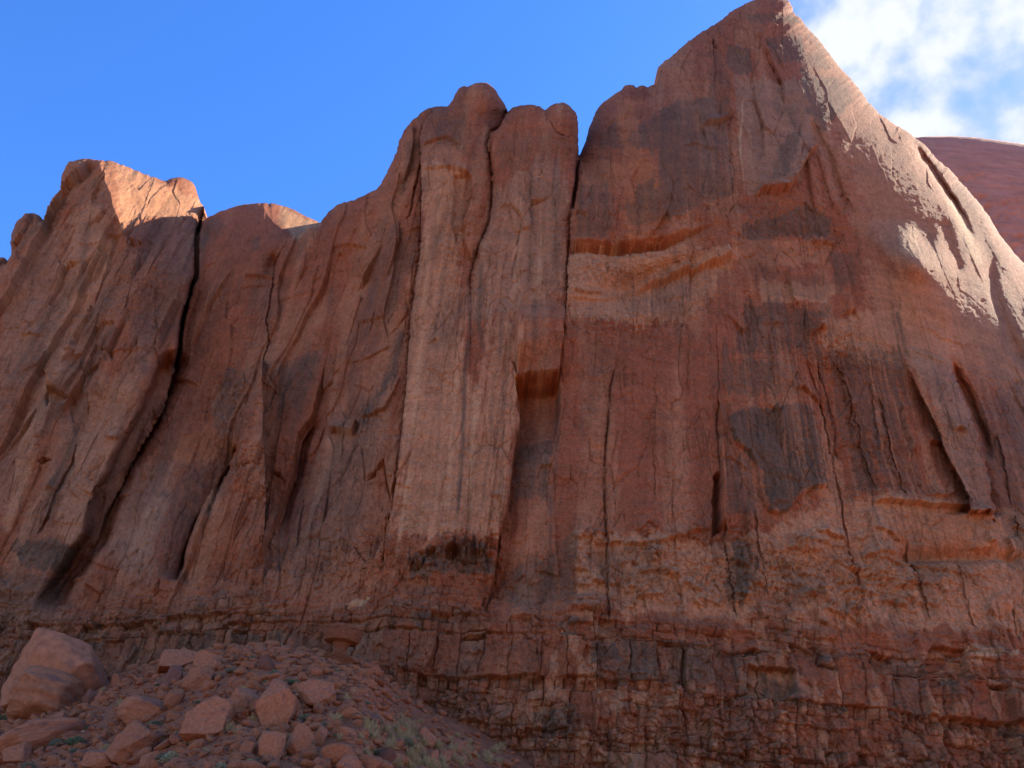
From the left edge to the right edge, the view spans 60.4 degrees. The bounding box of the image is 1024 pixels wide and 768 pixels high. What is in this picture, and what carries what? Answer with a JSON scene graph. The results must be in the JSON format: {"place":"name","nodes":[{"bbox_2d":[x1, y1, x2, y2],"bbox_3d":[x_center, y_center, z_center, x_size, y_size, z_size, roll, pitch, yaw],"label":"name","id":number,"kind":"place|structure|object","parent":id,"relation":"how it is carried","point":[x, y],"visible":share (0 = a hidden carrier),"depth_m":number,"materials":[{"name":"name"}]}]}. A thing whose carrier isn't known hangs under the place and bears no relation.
{"place":"outdoors","nodes":[
{"label":"outdoors","id":0,"kind":"place"},
{"bbox_2d":[0,646,533,767],"bbox_3d":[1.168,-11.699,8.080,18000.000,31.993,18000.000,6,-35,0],"label":"ground","id":1,"kind":"structure","parent":0,"point":[453,726],"depth_m":71.93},
{"bbox_2d":[0,714,7,719],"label":"shrub","id":2,"kind":"object","parent":1,"relation":"on","point":[3,717],"visible":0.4,"depth_m":87.89,"materials":[{"name":"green plant"}]},
{"bbox_2d":[6,763,17,767],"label":"fallen block","id":3,"kind":"object","parent":1,"relation":"on","point":[9,765],"depth_m":68.16,"materials":[{"name":"stone"}]},
{"bbox_2d":[2,741,31,765],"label":"boulder","id":4,"kind":"object","parent":1,"relation":"on","point":[18,753],"visible":0.84,"depth_m":70.10,"materials":[{"name":"stone"}]},
{"bbox_2d":[21,762,36,767],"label":"shrub","id":5,"kind":"object","parent":1,"relation":"on","point":[30,764],"visible":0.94,"depth_m":67.19,"materials":[{"name":"green plant"}]},
{"bbox_2d":[0,717,86,763],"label":"boulder","id":6,"kind":"object","parent":1,"relation":"on","point":[36,733],"visible":0.53,"depth_m":71.76,"materials":[{"name":"stone"}]},
{"bbox_2d":[6,666,84,719],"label":"boulder","id":7,"kind":"object","parent":1,"relation":"on","point":[38,690],"visible":0.62,"depth_m":85.37,"materials":[{"name":"stone"}]},
{"bbox_2d":[46,754,60,765],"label":"fallen block","id":8,"kind":"object","parent":1,"relation":"on","point":[51,760],"depth_m":66.07,"materials":[{"name":"stone"}]},
{"bbox_2d":[0,627,107,712],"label":"boulder","id":9,"kind":"object","parent":1,"relation":"on","point":[75,657],"visible":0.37,"depth_m":90.06,"materials":[{"name":"stone"}]},
{"bbox_2d":[48,738,64,745],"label":"shrub","id":10,"kind":"object","parent":1,"relation":"on","point":[52,743],"visible":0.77,"depth_m":71.20,"materials":[{"name":"green plant"}]},
{"bbox_2d":[50,711,67,717],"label":"boulder","id":11,"kind":"object","parent":1,"relation":"on","point":[61,714],"visible":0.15,"depth_m":77.67,"materials":[{"name":"stone"}]},
{"bbox_2d":[56,730,77,740],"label":"boulder","id":12,"kind":"object","parent":1,"relation":"on","point":[72,733],"visible":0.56,"depth_m":72.41,"materials":[{"name":"stone"}]},
{"bbox_2d":[69,711,78,717],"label":"fallen block","id":13,"kind":"object","parent":1,"relation":"on","point":[73,714],"depth_m":79.77,"materials":[{"name":"stone"}]},
{"bbox_2d":[64,736,85,745],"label":"shrub","id":14,"kind":"object","parent":1,"relation":"on","point":[71,740],"visible":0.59,"depth_m":69.49,"materials":[{"name":"green plant"}]},
{"bbox_2d":[82,689,97,703],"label":"boulder","id":15,"kind":"object","parent":1,"relation":"on","point":[89,696],"visible":0.56,"depth_m":84.34,"materials":[{"name":"stone"}]},
{"bbox_2d":[80,749,116,767],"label":"boulder","id":16,"kind":"object","parent":1,"relation":"on","point":[98,758],"visible":0.6,"depth_m":59.94,"materials":[{"name":"stone"}]},
{"bbox_2d":[95,690,105,700],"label":"boulder","id":17,"kind":"object","parent":1,"relation":"on","point":[101,693],"visible":0.58,"depth_m":83.19,"materials":[{"name":"stone"}]},
{"bbox_2d":[100,733,108,738],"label":"fallen block","id":18,"kind":"object","parent":1,"relation":"on","point":[105,735],"depth_m":68.10,"materials":[{"name":"stone"}]},
{"bbox_2d":[111,673,122,686],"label":"boulder","id":19,"kind":"object","parent":1,"relation":"on","point":[116,678],"visible":0.69,"depth_m":90.17,"materials":[{"name":"stone"}]},
{"bbox_2d":[122,753,131,762],"bbox_3d":[-25.827,25.339,59.221,0.692,0.461,1.042,-30,-70,11],"label":"fallen block","id":20,"kind":"object","parent":1,"relation":"on","point":[127,756],"depth_m":59.02,"materials":[{"name":"stone"}]},
{"bbox_2d":[105,719,161,764],"bbox_3d":[-25.933,24.774,60.230,3.245,3.262,2.409,16,-34,5],"label":"boulder","id":21,"kind":"object","parent":1,"relation":"on","point":[133,737],"visible":0.88,"depth_m":59.67,"materials":[{"name":"stone"}]},
{"bbox_2d":[130,753,145,764],"bbox_3d":[-24.637,24.821,58.114,1.126,0.655,0.829,-2,-55,-30],"label":"fallen block","id":22,"kind":"object","parent":1,"relation":"on","point":[135,759],"depth_m":57.82,"materials":[{"name":"stone"}]},
{"bbox_2d":[117,694,167,723],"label":"boulder","id":23,"kind":"object","parent":1,"relation":"on","point":[134,707],"visible":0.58,"depth_m":68.81,"materials":[{"name":"stone"}]},
{"bbox_2d":[139,750,160,767],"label":"boulder","id":24,"kind":"object","parent":1,"relation":"on","point":[145,760],"visible":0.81,"depth_m":55.92,"materials":[{"name":"stone"}]},
{"bbox_2d":[146,719,161,727],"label":"shrub","id":25,"kind":"object","parent":1,"relation":"on","point":[153,722],"visible":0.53,"depth_m":65.57,"materials":[{"name":"green plant"}]},
{"bbox_2d":[155,752,166,758],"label":"shrub","id":26,"kind":"object","parent":1,"relation":"on","point":[160,755],"visible":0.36,"depth_m":55.98,"materials":[{"name":"green plant"}]},
{"bbox_2d":[156,732,166,737],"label":"fallen block","id":27,"kind":"object","parent":1,"relation":"on","point":[161,734],"depth_m":61.89,"materials":[{"name":"stone"}]},
{"bbox_2d":[153,739,170,750],"bbox_3d":[-23.372,24.280,59.017,1.245,0.639,0.952,-26,-32,6],"label":"fallen block","id":28,"kind":"object","parent":1,"relation":"on","point":[164,744],"depth_m":58.70,"materials":[{"name":"stone"}]},
{"bbox_2d":[159,751,178,762],"bbox_3d":[-21.197,23.400,55.151,1.626,0.770,1.822,-5,-36,15],"label":"shrub","id":29,"kind":"object","parent":1,"relation":"on","point":[169,756],"visible":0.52,"depth_m":54.74,"materials":[{"name":"plant"}]},
{"bbox_2d":[162,665,182,685],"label":"boulder","id":30,"kind":"object","parent":1,"relation":"on","point":[175,672],"visible":0.76,"depth_m":78.70,"materials":[{"name":"stone"}]},
{"bbox_2d":[163,688,185,709],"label":"boulder","id":31,"kind":"object","parent":1,"relation":"on","point":[174,698],"visible":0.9,"depth_m":68.97,"materials":[{"name":"stone"}]},
{"bbox_2d":[169,735,182,745],"bbox_3d":[-22.553,23.965,59.074,1.017,0.651,0.797,1,-35,7],"label":"fallen block","id":32,"kind":"object","parent":1,"relation":"on","point":[173,739],"depth_m":58.77,"materials":[{"name":"stone"}]},
{"bbox_2d":[157,649,196,674],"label":"boulder","id":33,"kind":"object","parent":1,"relation":"on","point":[170,657],"visible":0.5,"depth_m":86.09,"materials":[{"name":"stone"}]},
{"bbox_2d":[180,665,214,691],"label":"boulder","id":34,"kind":"object","parent":1,"relation":"on","point":[196,677],"visible":0.65,"depth_m":72.94,"materials":[{"name":"stone"}]},
{"bbox_2d":[198,750,208,757],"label":"fallen block","id":35,"kind":"object","parent":1,"relation":"on","point":[202,754],"depth_m":52.97,"materials":[{"name":"stone"}]},
{"bbox_2d":[200,681,210,691],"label":"boulder","id":36,"kind":"object","parent":1,"relation":"on","point":[205,686],"visible":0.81,"depth_m":70.29,"materials":[{"name":"stone"}]},
{"bbox_2d":[192,650,221,671],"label":"boulder","id":37,"kind":"object","parent":1,"relation":"on","point":[203,657],"visible":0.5,"depth_m":76.66,"materials":[{"name":"stone"}]},
{"bbox_2d":[179,695,235,741],"bbox_3d":[-20.112,22.523,58.452,2.785,3.504,2.781,5,-35,0],"label":"boulder","id":38,"kind":"object","parent":1,"relation":"on","point":[214,714],"visible":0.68,"depth_m":57.67,"materials":[{"name":"stone"}]},
{"bbox_2d":[213,762,226,767],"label":"shrub","id":39,"kind":"object","parent":1,"relation":"on","point":[222,764],"visible":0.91,"depth_m":49.02,"materials":[{"name":"plant"}]},
{"bbox_2d":[214,745,228,754],"bbox_3d":[-17.567,22.206,53.199,0.798,0.594,0.741,-12,-38,24],"label":"fallen block","id":40,"kind":"object","parent":1,"relation":"on","point":[220,749],"depth_m":52.96,"materials":[{"name":"stone"}]},
{"bbox_2d":[222,721,234,732],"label":"grass tuft","id":41,"kind":"object","parent":1,"relation":"on","point":[226,727],"visible":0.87,"depth_m":57.59,"materials":[{"name":"plant"}]},
{"bbox_2d":[225,666,235,673],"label":"shrub","id":42,"kind":"object","parent":1,"relation":"on","point":[232,668],"visible":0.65,"depth_m":73.43,"materials":[{"name":"green plant"}]},
{"bbox_2d":[228,676,237,685],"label":"fallen block","id":43,"kind":"object","parent":1,"relation":"on","point":[231,680],"depth_m":68.76,"materials":[{"name":"stone"}]},
{"bbox_2d":[235,734,242,741],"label":"fallen block","id":44,"kind":"object","parent":1,"relation":"on","point":[239,737],"depth_m":54.31,"materials":[{"name":"stone"}]},
{"bbox_2d":[232,678,246,688],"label":"fallen block","id":45,"kind":"object","parent":1,"relation":"on","point":[242,681],"depth_m":67.16,"materials":[{"name":"stone"}]},
{"bbox_2d":[236,713,242,719],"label":"fallen block","id":46,"kind":"object","parent":1,"relation":"on","point":[239,716],"depth_m":59.60,"materials":[{"name":"stone"}]},
{"bbox_2d":[228,687,259,712],"bbox_3d":[-19.164,22.887,62.474,2.633,2.659,1.960,18,-36,-17],"label":"boulder","id":47,"kind":"object","parent":1,"relation":"on","point":[240,698],"visible":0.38,"depth_m":61.88,"materials":[{"name":"stone"}]},
{"bbox_2d":[239,740,254,753],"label":"boulder","id":48,"kind":"object","parent":1,"relation":"on","point":[246,746],"visible":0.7,"depth_m":51.57,"materials":[{"name":"stone"}]},
{"bbox_2d":[242,731,257,739],"bbox_3d":[-16.420,22.107,54.994,1.170,0.690,0.758,19,-66,-42],"label":"fallen block","id":49,"kind":"object","parent":1,"relation":"on","point":[245,734],"depth_m":54.87,"materials":[{"name":"stone"}]},
{"bbox_2d":[249,698,257,707],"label":"fallen block","id":50,"kind":"object","parent":1,"relation":"on","point":[253,701],"depth_m":61.56,"materials":[{"name":"stone"}]},
{"bbox_2d":[255,684,265,691],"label":"fallen block","id":51,"kind":"object","parent":1,"relation":"on","point":[259,688],"depth_m":65.42,"materials":[{"name":"stone"}]},
{"bbox_2d":[0,640,530,767],"bbox_3d":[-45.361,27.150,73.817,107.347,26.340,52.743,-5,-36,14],"label":"rubble","id":52,"kind":"object","parent":1,"relation":"on","point":[293,665],"visible":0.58,"depth_m":69.88,"materials":[{"name":"stone"}]},
{"bbox_2d":[257,654,273,670],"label":"boulder","id":53,"kind":"object","parent":1,"relation":"on","point":[265,662],"visible":0.94,"depth_m":72.27,"materials":[{"name":"stone"}]},
{"bbox_2d":[256,731,285,759],"bbox_3d":[-14.341,21.547,52.070,1.723,1.965,1.086,22,-35,1],"label":"boulder","id":54,"kind":"object","parent":1,"relation":"on","point":[270,743],"visible":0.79,"depth_m":51.83,"materials":[{"name":"stone"}]},
{"bbox_2d":[255,678,299,727],"bbox_3d":[-16.006,22.119,60.050,2.763,4.244,2.374,9,-35,0],"label":"boulder","id":55,"kind":"object","parent":1,"relation":"on","point":[277,703],"visible":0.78,"depth_m":59.31,"materials":[{"name":"stone"}]},
{"bbox_2d":[279,723,288,732],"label":"boulder","id":56,"kind":"object","parent":1,"relation":"on","point":[284,727],"visible":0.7,"depth_m":57.11,"materials":[{"name":"stone"}]},
{"bbox_2d":[284,723,314,755],"bbox_3d":[-12.948,21.790,53.503,1.461,2.130,1.469,25,-39,-26],"label":"boulder","id":57,"kind":"object","parent":1,"relation":"on","point":[302,737],"visible":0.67,"depth_m":53.13,"materials":[{"name":"stone"}]},
{"bbox_2d":[294,753,306,758],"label":"fallen block","id":58,"kind":"object","parent":1,"relation":"on","point":[300,755],"depth_m":51.91,"materials":[{"name":"stone"}]},
{"bbox_2d":[298,714,310,720],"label":"shrub","id":59,"kind":"object","parent":1,"relation":"on","point":[301,717],"visible":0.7,"depth_m":59.53,"materials":[{"name":"green plant"}]},
{"bbox_2d":[295,678,336,706],"bbox_3d":[-14.193,22.389,63.497,2.918,2.046,2.684,6,-34,10],"label":"boulder","id":60,"kind":"object","parent":1,"relation":"on","point":[311,692],"visible":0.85,"depth_m":62.90,"materials":[{"name":"stone"}]},
{"bbox_2d":[313,756,322,765],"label":"fallen block","id":61,"kind":"object","parent":1,"relation":"on","point":[317,760],"depth_m":50.80,"materials":[{"name":"stone"}]},
{"bbox_2d":[313,725,327,745],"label":"boulder","id":62,"kind":"object","parent":1,"relation":"on","point":[320,735],"visible":0.74,"depth_m":54.92,"materials":[{"name":"stone"}]},
{"bbox_2d":[323,720,334,730],"bbox_3d":[-12.086,22.645,58.041,1.062,0.885,0.604,1,-6,42],"label":"fallen block","id":63,"kind":"object","parent":1,"relation":"on","point":[330,723],"depth_m":57.73,"materials":[{"name":"stone"}]},
{"bbox_2d":[329,711,345,718],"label":"grass tuft","id":64,"kind":"object","parent":1,"relation":"on","point":[337,717],"visible":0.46,"depth_m":59.86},
{"bbox_2d":[319,622,362,665],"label":"pedestal rock","id":65,"kind":"object","parent":1,"relation":"on","point":[341,638],"visible":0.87,"depth_m":82.56,"materials":[{"name":"stone"}]},
{"bbox_2d":[321,742,361,767],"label":"fallen block","id":66,"kind":"object","parent":1,"relation":"on","point":[335,752],"depth_m":51.29,"materials":[{"name":"stone"}]},
{"bbox_2d":[336,704,351,715],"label":"boulder","id":67,"kind":"object","parent":1,"relation":"on","point":[341,708],"visible":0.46,"depth_m":61.44,"materials":[{"name":"stone"}]},
{"bbox_2d":[336,725,356,737],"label":"boulder","id":68,"kind":"object","parent":1,"relation":"on","point":[344,731],"visible":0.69,"depth_m":56.18,"materials":[{"name":"stone"}]},
{"bbox_2d":[337,753,361,767],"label":"fallen block","id":69,"kind":"object","parent":1,"relation":"on","point":[346,760],"depth_m":50.18,"materials":[{"name":"stone"}]},
{"bbox_2d":[350,695,363,702],"bbox_3d":[-11.599,23.371,65.120,1.161,0.518,0.824,-37,-78,18],"label":"fallen block","id":70,"kind":"object","parent":1,"relation":"on","point":[357,699],"depth_m":64.88,"materials":[{"name":"stone"}]},
{"bbox_2d":[361,716,374,727],"bbox_3d":[-9.876,23.233,60.612,1.389,0.927,1.442,-6,-36,16],"label":"grass tuft","id":71,"kind":"object","parent":1,"relation":"on","point":[368,721],"visible":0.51,"depth_m":60.54,"materials":[{"name":"plant"}]},
{"bbox_2d":[358,754,382,767],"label":"boulder","id":72,"kind":"object","parent":1,"relation":"on","point":[369,761],"visible":0.92,"depth_m":53.23,"materials":[{"name":"stone"}]},
{"bbox_2d":[364,711,380,724],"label":"boulder","id":73,"kind":"object","parent":1,"relation":"on","point":[376,717],"visible":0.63,"depth_m":62.24,"materials":[{"name":"stone"}]},
{"bbox_2d":[367,728,380,740],"bbox_3d":[-9.413,23.538,59.097,1.304,0.870,1.353,25,-39,-25],"label":"grass tuft","id":74,"kind":"object","parent":1,"relation":"on","point":[370,737],"visible":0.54,"depth_m":58.91,"materials":[{"name":"plant"}]},
{"bbox_2d":[371,719,382,732],"bbox_3d":[-9.552,23.931,61.648,1.408,0.913,1.411,16,-36,-15],"label":"grass tuft","id":75,"kind":"object","parent":1,"relation":"on","point":[376,725],"visible":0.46,"depth_m":61.51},
{"bbox_2d":[377,746,396,762],"bbox_3d":[-8.258,24.326,57.126,1.089,1.463,1.284,39,-38,3],"label":"boulder","id":76,"kind":"object","parent":1,"relation":"on","point":[388,753],"visible":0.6,"depth_m":56.89,"materials":[{"name":"stone"}]},
{"bbox_2d":[381,721,392,734],"bbox_3d":[-9.069,24.863,63.588,1.242,0.968,1.510,17,-36,-16],"label":"grass tuft","id":77,"kind":"object","parent":1,"relation":"on","point":[385,729],"visible":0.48,"depth_m":63.33,"materials":[{"name":"plant"}]},
{"bbox_2d":[383,738,395,750],"bbox_3d":[-8.509,24.643,60.106,1.586,1.020,1.528,3,-35,3],"label":"grass tuft","id":78,"kind":"object","parent":1,"relation":"on","point":[386,745],"visible":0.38,"depth_m":60.12,"materials":[{"name":"plant"}]},
{"bbox_2d":[387,730,398,738],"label":"grass tuft","id":79,"kind":"object","parent":1,"relation":"on","point":[391,735],"visible":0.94,"depth_m":63.17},
{"bbox_2d":[386,738,400,748],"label":"grass tuft","id":80,"kind":"object","parent":1,"relation":"on","point":[393,742],"visible":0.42,"depth_m":61.56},
{"bbox_2d":[392,721,402,731],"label":"grass tuft","id":81,"kind":"object","parent":1,"relation":"on","point":[394,728],"visible":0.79,"depth_m":65.91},
{"bbox_2d":[393,757,402,766],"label":"grass tuft","id":82,"kind":"object","parent":1,"relation":"on","point":[397,763],"visible":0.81,"depth_m":58.01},
{"bbox_2d":[397,728,408,737],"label":"grass tuft","id":83,"kind":"object","parent":1,"relation":"on","point":[402,735],"visible":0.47,"depth_m":64.85,"materials":[{"name":"plant"}]},
{"bbox_2d":[399,719,414,731],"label":"grass tuft","id":84,"kind":"object","parent":1,"relation":"on","point":[407,726],"visible":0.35,"depth_m":69.55,"materials":[{"name":"plant"}]},
{"bbox_2d":[403,737,414,746],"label":"shrub","id":85,"kind":"object","parent":1,"relation":"on","point":[410,743],"visible":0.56,"depth_m":64.21,"materials":[{"name":"green plant"}]},
{"bbox_2d":[406,760,415,767],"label":"grass tuft","id":86,"kind":"object","parent":1,"relation":"on","point":[409,764],"visible":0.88,"depth_m":59.96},
{"bbox_2d":[405,749,419,760],"bbox_3d":[-7.184,26.485,62.914,1.544,1.031,1.603,-16,-40,28],"label":"grass tuft","id":87,"kind":"object","parent":1,"relation":"on","point":[411,756],"visible":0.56,"depth_m":62.69,"materials":[{"name":"plant"}]},
{"bbox_2d":[413,755,421,764],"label":"grass tuft","id":88,"kind":"object","parent":1,"relation":"on","point":[419,759],"visible":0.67,"depth_m":62.71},
{"bbox_2d":[418,735,428,745],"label":"grass tuft","id":89,"kind":"object","parent":1,"relation":"on","point":[424,743],"visible":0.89,"depth_m":68.81,"materials":[{"name":"plant"}]},
{"bbox_2d":[417,726,436,747],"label":"boulder","id":90,"kind":"object","parent":1,"relation":"on","point":[430,736],"visible":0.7,"depth_m":69.47,"materials":[{"name":"stone"}]},
{"bbox_2d":[421,753,435,764],"bbox_3d":[-6.237,27.121,63.557,1.438,0.906,1.311,-22,-43,34],"label":"grass tuft","id":91,"kind":"object","parent":1,"relation":"on","point":[423,759],"visible":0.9,"depth_m":63.44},
{"bbox_2d":[422,757,435,767],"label":"grass tuft","id":92,"kind":"object","parent":1,"relation":"on","point":[428,765],"visible":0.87,"depth_m":63.06,"materials":[{"name":"plant"}]},
{"bbox_2d":[425,750,438,763],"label":"boulder","id":93,"kind":"object","parent":1,"relation":"on","point":[432,753],"visible":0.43,"depth_m":64.60,"materials":[{"name":"stone"}]},
{"bbox_2d":[432,732,441,738],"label":"fallen block","id":94,"kind":"object","parent":1,"relation":"on","point":[436,734],"depth_m":73.90,"materials":[{"name":"stone"}]},
{"bbox_2d":[432,758,441,767],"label":"grass tuft","id":95,"kind":"object","parent":1,"relation":"on","point":[437,765],"visible":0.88,"depth_m":63.56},
{"bbox_2d":[434,739,446,750],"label":"grass tuft","id":96,"kind":"object","parent":1,"relation":"on","point":[440,746],"visible":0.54,"depth_m":70.09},
{"bbox_2d":[439,753,449,764],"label":"grass tuft","id":97,"kind":"object","parent":1,"relation":"on","point":[441,759],"visible":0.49,"depth_m":66.02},
{"bbox_2d":[439,750,450,762],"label":"boulder","id":98,"kind":"object","parent":1,"relation":"on","point":[447,753],"visible":0.65,"depth_m":68.39,"materials":[{"name":"stone"}]},
{"bbox_2d":[451,752,460,761],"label":"grass tuft","id":99,"kind":"object","parent":1,"relation":"on","point":[454,758],"visible":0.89,"depth_m":69.38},
{"bbox_2d":[454,739,466,752],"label":"boulder","id":100,"kind":"object","parent":1,"relation":"on","point":[460,743],"visible":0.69,"depth_m":74.64,"materials":[{"name":"stone"}]},
{"bbox_2d":[458,745,468,756],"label":"grass tuft","id":101,"kind":"object","parent":1,"relation":"on","point":[463,751],"visible":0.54,"depth_m":74.18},
{"bbox_2d":[480,749,493,759],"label":"grass tuft","id":102,"kind":"object","parent":1,"relation":"on","point":[487,752],"visible":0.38,"depth_m":80.14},
{"bbox_2d":[482,751,494,762],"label":"grass tuft","id":103,"kind":"object","parent":1,"relation":"on","point":[487,759],"visible":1,"depth_m":78.95,"materials":[{"name":"plant"}]},
{"bbox_2d":[491,744,501,752],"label":"grass tuft","id":104,"kind":"object","parent":1,"relation":"on","point":[494,750],"visible":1,"depth_m":82.49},
{"bbox_2d":[492,742,505,749],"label":"grass tuft","id":105,"kind":"object","parent":1,"relation":"on","point":[500,747],"visible":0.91,"depth_m":83.82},
{"bbox_2d":[493,755,505,766],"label":"grass tuft","id":106,"kind":"object","parent":1,"relation":"on","point":[498,759],"visible":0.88,"depth_m":80.08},
{"bbox_2d":[0,0,1023,767],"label":"cliff","id":107,"kind":"structure","parent":0,"point":[672,416],"depth_m":116.56,"materials":[{"name":"stone"}]},
{"bbox_2d":[0,0,1023,259],"label":"sky","id":108,"kind":"structure","parent":0,"point":[305,107],"materials":[{"name":"blue"}]},
{"bbox_2d":[914,136,1023,262],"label":"rock dome","id":109,"kind":"object","parent":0,"point":[989,174],"visible":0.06,"depth_m":354.67,"materials":[{"name":"stone"}]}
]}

